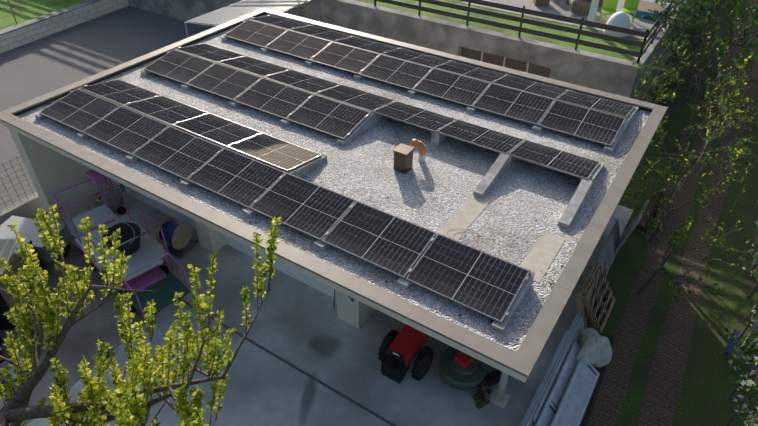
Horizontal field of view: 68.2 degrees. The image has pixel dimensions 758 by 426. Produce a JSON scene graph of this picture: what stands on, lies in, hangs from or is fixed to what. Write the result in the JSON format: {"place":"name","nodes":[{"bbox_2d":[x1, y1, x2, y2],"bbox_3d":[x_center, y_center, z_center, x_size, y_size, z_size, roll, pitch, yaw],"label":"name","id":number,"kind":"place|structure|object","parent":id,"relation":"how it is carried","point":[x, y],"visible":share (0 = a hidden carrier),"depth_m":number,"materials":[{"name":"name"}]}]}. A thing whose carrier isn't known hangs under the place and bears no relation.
{"place":"outdoors","nodes":[
{"label":"outdoors","id":0,"kind":"place"},
{"bbox_2d":[0,218,161,425],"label":"yard","id":1,"kind":"structure","parent":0,"point":[84,334],"depth_m":12.58,"materials":[{"name":"grey concrete"}]},
{"bbox_2d":[0,216,72,408],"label":"car","id":2,"kind":"object","parent":1,"relation":"on","point":[27,228],"visible":0.48,"depth_m":13.17,"materials":[{"name":"beige metal"}]},
{"bbox_2d":[52,169,190,317],"bbox_3d":[-6.320,0.664,13.399,4.826,2.201,1.390,32,48,34],"label":"trailer","id":3,"kind":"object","parent":1,"relation":"on","point":[144,249],"depth_m":12.89,"materials":[{"name":"pink"}]},
{"bbox_2d":[0,6,210,209],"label":"road","id":4,"kind":"structure","parent":0,"point":[53,62],"depth_m":24.77,"materials":[{"name":"concrete"}]},
{"bbox_2d":[0,156,44,224],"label":"fence","id":5,"kind":"object","parent":4,"relation":"on","point":[27,207],"visible":0.48,"depth_m":15.37,"materials":[{"name":"grey"}]},
{"bbox_2d":[184,0,319,37],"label":"canopy","id":6,"kind":"object","parent":4,"relation":"on","point":[236,11],"visible":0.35,"depth_m":22.20,"materials":[{"name":"white"}]},
{"bbox_2d":[0,204,282,425],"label":"tree","id":7,"kind":"object","parent":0,"point":[189,410],"depth_m":6.84,"materials":[{"name":"green plant"}]},
{"bbox_2d":[27,300,390,425],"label":"yard","id":8,"kind":"structure","parent":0,"point":[266,388],"depth_m":11.35,"materials":[{"name":"grey concrete"}]},
{"bbox_2d":[50,194,632,425],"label":"apron","id":9,"kind":"object","parent":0,"point":[294,317],"visible":0.25,"depth_m":12.47,"materials":[{"name":"grey concrete"}]},
{"bbox_2d":[93,181,126,214],"bbox_3d":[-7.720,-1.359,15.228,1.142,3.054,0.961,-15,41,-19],"label":"washer","id":10,"kind":"object","parent":9,"relation":"on","point":[119,207],"visible":0.58,"depth_m":15.74,"materials":[{"name":"grey"}]},
{"bbox_2d":[156,218,198,258],"bbox_3d":[-5.359,0.558,14.652,0.900,0.780,0.750,16,41,19],"label":"spool","id":11,"kind":"object","parent":9,"relation":"on","point":[181,243],"visible":0.9,"depth_m":14.54,"materials":[{"name":"blue plastic"}]},
{"bbox_2d":[71,234,396,425],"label":"drain","id":12,"kind":"object","parent":9,"relation":"on","point":[311,376],"visible":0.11,"depth_m":11.75,"materials":[{"name":"grey"}]},
{"bbox_2d":[298,372,315,422],"bbox_3d":[-1.418,3.701,11.296,0.440,0.001,1.800,5,38,5],"label":"floor stain","id":13,"kind":"object","parent":9,"relation":"on","point":[308,396],"visible":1,"depth_m":11.28,"materials":[{"name":"grey"}]},
{"bbox_2d":[310,334,336,359],"bbox_3d":[-1.185,2.915,12.305,1.100,0.001,0.900,10,39,12],"label":"floor stain","id":14,"kind":"object","parent":9,"relation":"on","point":[320,346],"visible":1,"depth_m":12.29,"materials":[{"name":"grey"}]},
{"bbox_2d":[0,8,667,408],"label":"building","id":15,"kind":"structure","parent":9,"relation":"on","point":[52,162],"depth_m":12.19,"materials":[{"name":"grey"}]},
{"bbox_2d":[17,15,650,352],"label":"gravel","id":16,"kind":"structure","parent":15,"relation":"on","point":[529,194],"depth_m":11.87,"materials":[{"name":"grey gravel"}]},
{"bbox_2d":[23,41,646,345],"bbox_3d":[-1.030,-2.458,14.008,13.101,0.016,9.078,22,43,25],"label":"debris","id":17,"kind":"object","parent":16,"relation":"on","point":[549,282],"visible":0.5,"depth_m":11.27,"materials":[{"name":"brown"}]},
{"bbox_2d":[393,139,425,173],"bbox_3d":[0.673,-1.245,12.103,0.440,0.502,0.740,22,43,25],"label":"vent","id":18,"kind":"object","parent":16,"relation":"on","point":[403,158],"visible":1,"depth_m":11.95,"materials":[{"name":"brown"}]},
{"bbox_2d":[447,229,478,247],"bbox_3d":[1.563,0.440,10.342,0.636,0.006,0.536,22,43,25],"label":"cable","id":19,"kind":"object","parent":16,"relation":"on","point":[464,231],"visible":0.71,"depth_m":10.35,"materials":[{"name":"grey plastic"}]},
{"bbox_2d":[437,193,491,240],"bbox_3d":[1.573,0.146,10.732,0.420,0.001,1.950,22,43,25],"label":"felt","id":20,"kind":"object","parent":16,"relation":"on","point":[466,214],"visible":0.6,"depth_m":10.81,"materials":[{"name":"beige fabric"}]},
{"bbox_2d":[380,117,577,323],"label":"services","id":21,"kind":"object","parent":16,"relation":"on","point":[461,143],"visible":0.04,"depth_m":12.82,"materials":[{"name":"grey"}]},
{"bbox_2d":[520,231,564,282],"bbox_3d":[2.895,0.755,9.971,0.420,0.001,1.350,22,43,25],"label":"felt","id":22,"kind":"object","parent":16,"relation":"on","point":[543,252],"visible":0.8,"depth_m":9.99,"materials":[{"name":"beige fabric"}]},
{"bbox_2d":[35,25,638,333],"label":"ballast","id":23,"kind":"structure","parent":15,"relation":"on","point":[503,162],"depth_m":11.84,"materials":[{"name":"grey concrete"}]},
{"bbox_2d":[39,15,634,323],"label":"solar panels","id":24,"kind":"object","parent":23,"relation":"on","point":[476,280],"visible":0.98,"depth_m":13.23,"materials":[{"name":"black glass"}]},
{"bbox_2d":[43,15,634,315],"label":"clamps","id":25,"kind":"object","parent":24,"relation":"on","point":[410,269],"visible":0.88,"depth_m":13.50,"materials":[{"name":"silver metal"}]},
{"bbox_2d":[333,289,353,312],"bbox_3d":[-0.778,1.344,11.802,0.520,2.327,0.198,22,43,25],"label":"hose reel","id":26,"kind":"object","parent":15,"relation":"attached to","point":[352,300],"visible":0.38,"depth_m":12.23,"materials":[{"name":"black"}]},
{"bbox_2d":[378,324,433,383],"bbox_3d":[0.889,2.362,11.888,1.126,1.495,2.499,22,43,25],"label":"tractor","id":27,"kind":"object","parent":9,"relation":"on","point":[398,351],"visible":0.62,"depth_m":11.32,"materials":[{"name":"red metal"}]},
{"bbox_2d":[439,346,509,390],"bbox_3d":[2.236,2.846,11.559,2.135,0.910,1.000,-18,42,-22],"label":"lawn mower","id":28,"kind":"object","parent":9,"relation":"on","point":[459,370],"visible":0.33,"depth_m":11.19,"materials":[{"name":"green"}]},
{"bbox_2d":[472,381,491,408],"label":"boots","id":29,"kind":"object","parent":9,"relation":"on","point":[485,392],"visible":1,"depth_m":11.13,"materials":[{"name":"green"}]},
{"bbox_2d":[580,0,757,425],"bbox_3d":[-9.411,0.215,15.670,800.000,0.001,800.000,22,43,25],"label":"ground","id":30,"kind":"structure","parent":0,"point":[708,387],"depth_m":14.14,"materials":[{"name":"green plant"}]},
{"bbox_2d":[0,0,128,53],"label":"wall","id":31,"kind":"structure","parent":30,"relation":"on","point":[23,22],"depth_m":27.15,"materials":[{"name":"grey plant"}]},
{"bbox_2d":[128,0,701,100],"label":"backside","id":32,"kind":"object","parent":30,"relation":"on","point":[559,40],"visible":0.6,"depth_m":20.41,"materials":[{"name":"grey"}]},
{"bbox_2d":[533,0,664,36],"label":"terrace furniture","id":33,"kind":"object","parent":32,"relation":"on","point":[634,9],"visible":0.81,"depth_m":20.79,"materials":[{"name":"white plastic"}]},
{"bbox_2d":[519,186,676,425],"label":"clutter","id":34,"kind":"object","parent":30,"relation":"on","point":[564,391],"visible":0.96,"depth_m":11.71,"materials":[{"name":"grey wood"}]},
{"bbox_2d":[631,54,678,170],"bbox_3d":[8.190,-3.470,17.504,1.863,3.860,2.689,22,43,25],"label":"tree","id":35,"kind":"object","parent":30,"relation":"on","point":[659,89],"depth_m":16.33,"materials":[{"name":"green plant"}]},
{"bbox_2d":[581,0,757,425],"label":"rut","id":36,"kind":"structure","parent":30,"relation":"on","point":[608,405],"depth_m":13.41,"materials":[{"name":"brown soil"}]},
{"bbox_2d":[622,98,757,245],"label":"tree","id":37,"kind":"object","parent":30,"relation":"on","point":[701,161],"depth_m":13.31,"materials":[{"name":"green plant"}]},
{"bbox_2d":[629,56,757,211],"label":"tree","id":38,"kind":"object","parent":30,"relation":"on","point":[729,113],"depth_m":14.59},
{"bbox_2d":[637,24,757,425],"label":"rut","id":39,"kind":"structure","parent":30,"relation":"on","point":[662,390],"depth_m":13.27,"materials":[{"name":"brown soil"}]},
{"bbox_2d":[637,207,757,301],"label":"tree","id":40,"kind":"object","parent":30,"relation":"on","point":[677,232],"depth_m":12.02,"materials":[{"name":"green plant"}]},
{"bbox_2d":[639,0,757,115],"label":"hedge tree","id":41,"kind":"object","parent":30,"relation":"on","point":[695,16],"depth_m":19.09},
{"bbox_2d":[641,28,755,146],"bbox_3d":[10.386,-4.056,18.223,3.353,3.947,4.528,22,43,25],"label":"tree","id":42,"kind":"object","parent":30,"relation":"on","point":[687,64],"depth_m":17.54,"materials":[{"name":"green plant"}]},
{"bbox_2d":[649,0,757,111],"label":"hedge tree","id":43,"kind":"object","parent":30,"relation":"on","point":[717,32],"depth_m":19.83,"materials":[{"name":"green plant"}]},
{"bbox_2d":[673,0,735,56],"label":"hedge tree","id":44,"kind":"object","parent":30,"relation":"on","point":[715,21],"depth_m":22.29,"materials":[{"name":"green plant"}]},
{"bbox_2d":[659,0,751,86],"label":"hedge tree","id":45,"kind":"object","parent":30,"relation":"on","point":[696,59],"depth_m":21.91,"materials":[{"name":"green plant"}]},
{"bbox_2d":[679,0,757,73],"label":"hedge tree","id":46,"kind":"object","parent":30,"relation":"on","point":[731,25],"depth_m":22.34,"materials":[{"name":"green plant"}]},
{"bbox_2d":[680,45,757,175],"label":"tree","id":47,"kind":"object","parent":30,"relation":"on","point":[714,92],"depth_m":15.86,"materials":[{"name":"green plant"}]},
{"bbox_2d":[723,321,757,359],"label":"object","id":48,"kind":"object","parent":30,"relation":"on","point":[730,346],"visible":0.84,"depth_m":11.99,"materials":[{"name":"blue"}]},
{"bbox_2d":[719,202,757,425],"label":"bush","id":49,"kind":"object","parent":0,"point":[749,382],"depth_m":10.78,"materials":[{"name":"green plant"}]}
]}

